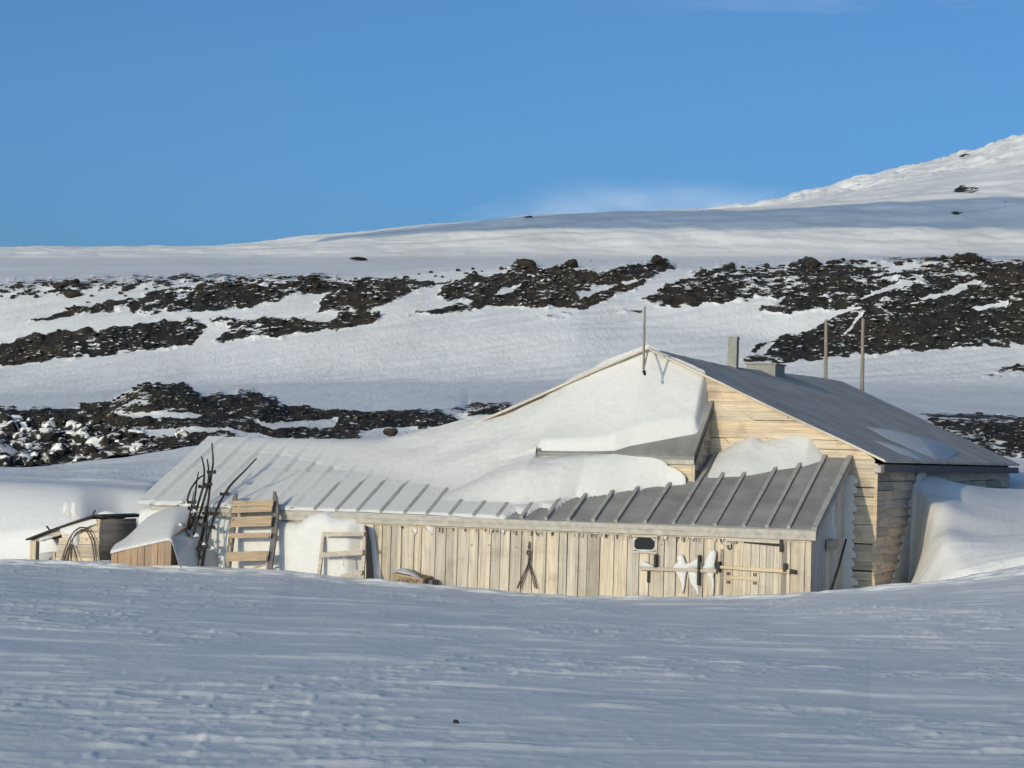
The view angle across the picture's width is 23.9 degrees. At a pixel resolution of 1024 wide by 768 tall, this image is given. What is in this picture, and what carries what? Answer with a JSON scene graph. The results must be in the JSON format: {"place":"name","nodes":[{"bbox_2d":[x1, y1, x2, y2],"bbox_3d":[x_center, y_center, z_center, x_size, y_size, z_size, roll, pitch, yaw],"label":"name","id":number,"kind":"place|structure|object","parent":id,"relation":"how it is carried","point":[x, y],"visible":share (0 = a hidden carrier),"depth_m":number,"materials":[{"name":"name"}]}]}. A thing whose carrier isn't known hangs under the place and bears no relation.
{"place":"outdoors","nodes":[
{"label":"outdoors","id":0,"kind":"place"},
{"bbox_2d":[34,444,198,466],"bbox_3d":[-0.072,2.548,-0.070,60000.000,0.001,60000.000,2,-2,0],"label":"snow plain","id":1,"kind":"structure","parent":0,"point":[145,453],"depth_m":649.23,"materials":[{"name":"white snow"}]},
{"bbox_2d":[110,506,217,567],"bbox_3d":[-5.665,2.845,39.682,1.826,1.692,1.984,1,-2,7],"label":"plank box","id":2,"kind":"object","parent":1,"relation":"on","point":[159,538],"visible":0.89,"depth_m":38.92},
{"bbox_2d":[185,492,196,536],"bbox_3d":[-5.276,2.381,39.167,0.173,1.282,0.369,1,-2,32],"label":"ski","id":3,"kind":"object","parent":2,"relation":"on","point":[191,503],"visible":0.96,"depth_m":39.25,"materials":[{"name":"brown wood"}]},
{"bbox_2d":[188,493,197,536],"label":"ski","id":4,"kind":"object","parent":2,"relation":"in","point":[195,507],"visible":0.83,"depth_m":39.33,"materials":[{"name":"brown wood"}]},
{"bbox_2d":[188,472,198,509],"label":"ski","id":5,"kind":"object","parent":2,"relation":"on","point":[195,489],"visible":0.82,"depth_m":39.55,"materials":[{"name":"brown wood"}]},
{"bbox_2d":[186,475,203,500],"bbox_3d":[-5.176,1.696,39.521,0.296,0.444,0.042,2,-2,-29],"label":"ski","id":6,"kind":"object","parent":2,"relation":"on","point":[194,483],"visible":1,"depth_m":39.50,"materials":[{"name":"brown wood"}]},
{"bbox_2d":[189,456,207,530],"bbox_3d":[-5.189,2.096,39.359,0.254,1.848,0.692,1,-2,30],"label":"ski","id":7,"kind":"object","parent":2,"relation":"in","point":[202,487],"visible":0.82,"depth_m":39.48,"materials":[{"name":"brown wood"}]},
{"bbox_2d":[197,506,206,555],"bbox_3d":[-5.063,2.490,39.237,0.173,1.035,0.366,1,-2,34],"label":"ski","id":8,"kind":"object","parent":2,"relation":"in","point":[201,524],"visible":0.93,"depth_m":39.29,"materials":[{"name":"brown wood"}]},
{"bbox_2d":[192,459,212,534],"bbox_3d":[-5.125,2.116,39.382,0.219,1.804,0.667,1,-2,33],"label":"ski","id":9,"kind":"object","parent":2,"relation":"on","point":[202,504],"visible":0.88,"depth_m":39.47,"materials":[{"name":"brown wood"}]},
{"bbox_2d":[199,512,210,565],"bbox_3d":[-4.962,2.547,39.162,0.164,0.946,0.332,1,-2,12],"label":"ski","id":10,"kind":"object","parent":2,"relation":"in","point":[206,545],"visible":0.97,"depth_m":39.15,"materials":[{"name":"brown wood"}]},
{"bbox_2d":[198,443,215,558],"bbox_3d":[-4.985,1.984,39.431,0.185,2.058,0.737,1,-2,13],"label":"ski","id":11,"kind":"object","parent":2,"relation":"on","point":[209,489],"visible":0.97,"depth_m":39.55,"materials":[{"name":"brown wood"}]},
{"bbox_2d":[202,458,256,566],"bbox_3d":[-4.666,2.104,39.440,1.010,1.825,0.235,3,-2,-41],"label":"ski","id":12,"kind":"object","parent":2,"relation":"on","point":[223,495],"visible":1,"depth_m":39.36,"materials":[{"name":"brown wood"}]},
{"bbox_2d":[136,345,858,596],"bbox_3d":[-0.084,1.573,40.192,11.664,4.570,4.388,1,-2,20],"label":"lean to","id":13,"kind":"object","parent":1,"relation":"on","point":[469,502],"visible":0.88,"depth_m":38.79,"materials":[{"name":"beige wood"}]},
{"bbox_2d":[517,542,536,588],"bbox_3d":[0.247,2.849,38.026,0.347,0.755,0.047,1,-2,20],"label":"iron sling","id":14,"kind":"object","parent":13,"relation":"hanging from","point":[527,566],"visible":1,"depth_m":38.01,"materials":[{"name":"grey metal"}]},
{"bbox_2d":[632,535,657,553],"bbox_3d":[2.053,2.480,37.412,0.407,0.273,0.050,1,-2,20],"label":"window","id":15,"kind":"structure","parent":13,"relation":"in","point":[640,544],"depth_m":37.41,"materials":[{"name":"beige paint"}]},
{"bbox_2d":[723,539,778,595],"bbox_3d":[3.642,2.995,36.863,0.893,1.353,0.063,1,-2,20],"label":"door","id":16,"kind":"structure","parent":13,"relation":"in","point":[741,554],"depth_m":36.87,"materials":[{"name":"wood"}]},
{"bbox_2d":[474,336,1019,588],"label":"wooden hut","id":17,"kind":"object","parent":1,"relation":"on","point":[897,453],"visible":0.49,"depth_m":40.85,"materials":[{"name":"beige wood"}]},
{"bbox_2d":[536,400,713,481],"bbox_3d":[1.847,1.045,39.546,2.664,1.643,1.150,1,-2,20],"label":"entrance porch","id":18,"kind":"object","parent":17,"relation":"attached to","point":[686,456],"visible":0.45,"depth_m":38.95,"materials":[{"name":"beige wood"}]},
{"bbox_2d":[642,307,648,375],"bbox_3d":[2.183,-0.683,39.432,0.073,1.122,0.725,1,-2,6],"label":"pole","id":19,"kind":"object","parent":17,"relation":"on","point":[644,361],"visible":1,"depth_m":39.12,"materials":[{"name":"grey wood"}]},
{"bbox_2d":[824,319,827,378],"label":"pole","id":20,"kind":"object","parent":17,"relation":"on","point":[826,349],"visible":0.87,"depth_m":53.62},
{"bbox_2d":[860,319,864,390],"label":"pole","id":21,"kind":"object","parent":17,"relation":"attached to","point":[862,357],"visible":0.92,"depth_m":54.61,"materials":[{"name":"grey wood"}]},
{"bbox_2d":[0,445,1023,767],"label":"snow ground","id":22,"kind":"structure","parent":0,"point":[110,665],"depth_m":20.07,"materials":[{"name":"white snow"}]},
{"bbox_2d":[26,502,139,560],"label":"shed","id":23,"kind":"structure","parent":22,"relation":"on","point":[115,527],"depth_m":39.90,"materials":[{"name":"brown wood"}]},
{"bbox_2d":[68,543,71,560],"bbox_3d":[-7.268,2.842,39.742,0.124,0.464,0.023,0,-2,44],"label":"wire hoop","id":24,"kind":"object","parent":23,"relation":"in","point":[70,550],"visible":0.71,"depth_m":39.72,"materials":[{"name":"metal"}]},
{"bbox_2d":[63,544,77,560],"bbox_3d":[-7.258,2.844,39.737,0.378,0.473,0.024,1,-2,27],"label":"wire hoop","id":25,"kind":"object","parent":23,"relation":"attached to","point":[74,551],"visible":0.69,"depth_m":39.71,"materials":[{"name":"metal"}]},
{"bbox_2d":[61,527,96,560],"bbox_3d":[-7.114,2.711,39.691,0.748,0.747,0.027,1,-2,23],"label":"wire hoop","id":26,"kind":"object","parent":23,"relation":"attached to","point":[71,536],"visible":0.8,"depth_m":39.66,"materials":[{"name":"metal"}]},
{"bbox_2d":[64,529,94,560],"bbox_3d":[-7.097,2.726,39.685,0.640,0.710,0.027,1,-2,23],"label":"wire hoop","id":27,"kind":"object","parent":23,"relation":"in","point":[90,539],"visible":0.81,"depth_m":39.65,"materials":[{"name":"metal"}]},
{"bbox_2d":[196,541,207,565],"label":"ski","id":28,"kind":"object","parent":22,"relation":"on","point":[199,549],"visible":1,"depth_m":39.13,"materials":[{"name":"brown wood"}]},
{"bbox_2d":[225,491,279,569],"bbox_3d":[-4.209,2.400,39.184,0.920,1.340,0.490,1,-2,20],"label":"sledge","id":29,"kind":"object","parent":22,"relation":"on","point":[262,506],"visible":0.97,"depth_m":39.15,"materials":[{"name":"brown wood"}]},
{"bbox_2d":[317,524,366,578],"bbox_3d":[-2.706,2.707,38.687,0.848,0.937,0.339,1,-2,20],"label":"sledge","id":30,"kind":"object","parent":22,"relation":"on","point":[344,553],"visible":0.88,"depth_m":38.65,"materials":[{"name":"brown wood"}]},
{"bbox_2d":[366,526,373,578],"bbox_3d":[-2.320,2.711,38.741,0.171,0.868,0.363,1,-2,20],"label":"leaning board","id":31,"kind":"object","parent":22,"relation":"on","point":[369,569],"visible":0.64,"depth_m":38.75,"materials":[{"name":"grey wood"}]},
{"bbox_2d":[391,568,431,583],"bbox_3d":[-1.634,3.176,38.430,0.620,0.482,0.470,1,-2,20],"label":"crate","id":32,"kind":"object","parent":22,"relation":"on","point":[405,575],"visible":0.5,"depth_m":38.28,"materials":[{"name":"brown wood"}]},
{"bbox_2d":[426,579,437,584],"bbox_3d":[-1.300,3.293,38.426,0.170,0.367,0.265,1,-2,20],"label":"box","id":33,"kind":"object","parent":22,"relation":"on","point":[433,581],"visible":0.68,"depth_m":38.32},
{"bbox_2d":[830,539,846,589],"bbox_3d":[5.024,2.820,37.262,0.048,0.844,1.236,1,-2,19],"label":"leaning pole","id":34,"kind":"object","parent":22,"relation":"on","point":[837,569],"visible":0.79,"depth_m":37.26,"materials":[{"name":"brown wood"}]},
{"bbox_2d":[0,252,1023,420],"bbox_3d":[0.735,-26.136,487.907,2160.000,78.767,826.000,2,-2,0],"label":"hillside","id":35,"kind":"structure","parent":0,"point":[398,354],"depth_m":286.42,"materials":[{"name":"white snow"}]},
{"bbox_2d":[16,283,22,287],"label":"boulder","id":36,"kind":"object","parent":35,"relation":"on","point":[19,285],"visible":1,"depth_m":314.61,"materials":[{"name":"stone"}]},
{"bbox_2d":[53,282,63,288],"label":"boulder","id":37,"kind":"object","parent":35,"relation":"on","point":[58,285],"visible":1,"depth_m":311.95,"materials":[{"name":"stone"}]},
{"bbox_2d":[63,289,79,297],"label":"rock outcrop","id":38,"kind":"object","parent":35,"relation":"on","point":[71,293],"visible":1,"depth_m":308.02,"materials":[{"name":"stone"}]},
{"bbox_2d":[70,279,79,283],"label":"boulder","id":39,"kind":"object","parent":35,"relation":"on","point":[76,281],"visible":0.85,"depth_m":316.27,"materials":[{"name":"brown stone"}]},
{"bbox_2d":[121,286,127,291],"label":"boulder","id":40,"kind":"object","parent":35,"relation":"on","point":[124,288],"visible":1,"depth_m":310.09,"materials":[{"name":"stone"}]},
{"bbox_2d":[250,284,259,288],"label":"boulder","id":41,"kind":"object","parent":35,"relation":"on","point":[252,286],"visible":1,"depth_m":308.59,"materials":[{"name":"brown stone"}]},
{"bbox_2d":[297,275,303,279],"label":"boulder","id":42,"kind":"object","parent":35,"relation":"on","point":[300,277],"visible":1,"depth_m":315.70,"materials":[{"name":"brown stone"}]},
{"bbox_2d":[313,284,320,288],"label":"boulder","id":43,"kind":"object","parent":35,"relation":"on","point":[316,286],"visible":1,"depth_m":305.97,"materials":[{"name":"brown stone"}]},
{"bbox_2d":[0,256,1023,418],"bbox_3d":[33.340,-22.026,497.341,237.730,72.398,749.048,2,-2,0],"label":"scoria rubble","id":44,"kind":"object","parent":35,"relation":"on","point":[585,287],"visible":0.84,"depth_m":295.85,"materials":[{"name":"black stone"}]},
{"bbox_2d":[516,259,536,267],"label":"rock outcrop","id":45,"kind":"object","parent":35,"relation":"on","point":[527,263],"visible":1,"depth_m":314.26,"materials":[{"name":"stone"}]},
{"bbox_2d":[567,259,577,267],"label":"rock outcrop","id":46,"kind":"object","parent":35,"relation":"on","point":[572,263],"visible":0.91,"depth_m":314.13,"materials":[{"name":"stone"}]},
{"bbox_2d":[651,255,666,265],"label":"rock outcrop","id":47,"kind":"object","parent":35,"relation":"on","point":[657,260],"visible":1,"depth_m":315.57,"materials":[{"name":"stone"}]},
{"bbox_2d":[804,257,819,266],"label":"rock outcrop","id":48,"kind":"object","parent":35,"relation":"on","point":[811,261],"visible":0.95,"depth_m":314.47,"materials":[{"name":"stone"}]},
{"bbox_2d":[950,254,982,263],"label":"rock outcrop","id":49,"kind":"object","parent":35,"relation":"on","point":[970,258],"visible":1,"depth_m":311.02,"materials":[{"name":"stone"}]},
{"bbox_2d":[0,134,1023,270],"bbox_3d":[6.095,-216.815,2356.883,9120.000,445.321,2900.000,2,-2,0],"label":"glacier","id":50,"kind":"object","parent":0,"point":[963,201],"visible":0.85,"depth_m":1582.86,"materials":[{"name":"white snow"}]},
{"bbox_2d":[349,257,366,259],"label":"rock islet","id":51,"kind":"object","parent":50,"relation":"on","point":[357,258],"visible":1,"depth_m":1459.88,"materials":[{"name":"black stone"}]},
{"bbox_2d":[0,384,1023,469],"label":"scoria mound","id":52,"kind":"object","parent":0,"point":[328,421],"visible":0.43,"depth_m":61.98,"materials":[{"name":"black stone"}]},
{"bbox_2d":[0,412,189,466],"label":"rimed rubble","id":53,"kind":"object","parent":52,"relation":"on","point":[85,440],"visible":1,"depth_m":59.58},
{"bbox_2d":[383,427,397,436],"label":"boulder","id":54,"kind":"object","parent":52,"relation":"on","point":[390,432],"visible":0.95,"depth_m":58.34,"materials":[{"name":"stone"}]},
{"bbox_2d":[0,385,1023,458],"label":"scoria rubble","id":55,"kind":"object","parent":52,"relation":"on","point":[440,422],"visible":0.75,"depth_m":62.38,"materials":[{"name":"black stone"}]},
{"bbox_2d":[0,0,1023,246],"label":"sky","id":56,"kind":"structure","parent":0,"point":[123,122],"materials":[{"name":"blue"}]}
]}

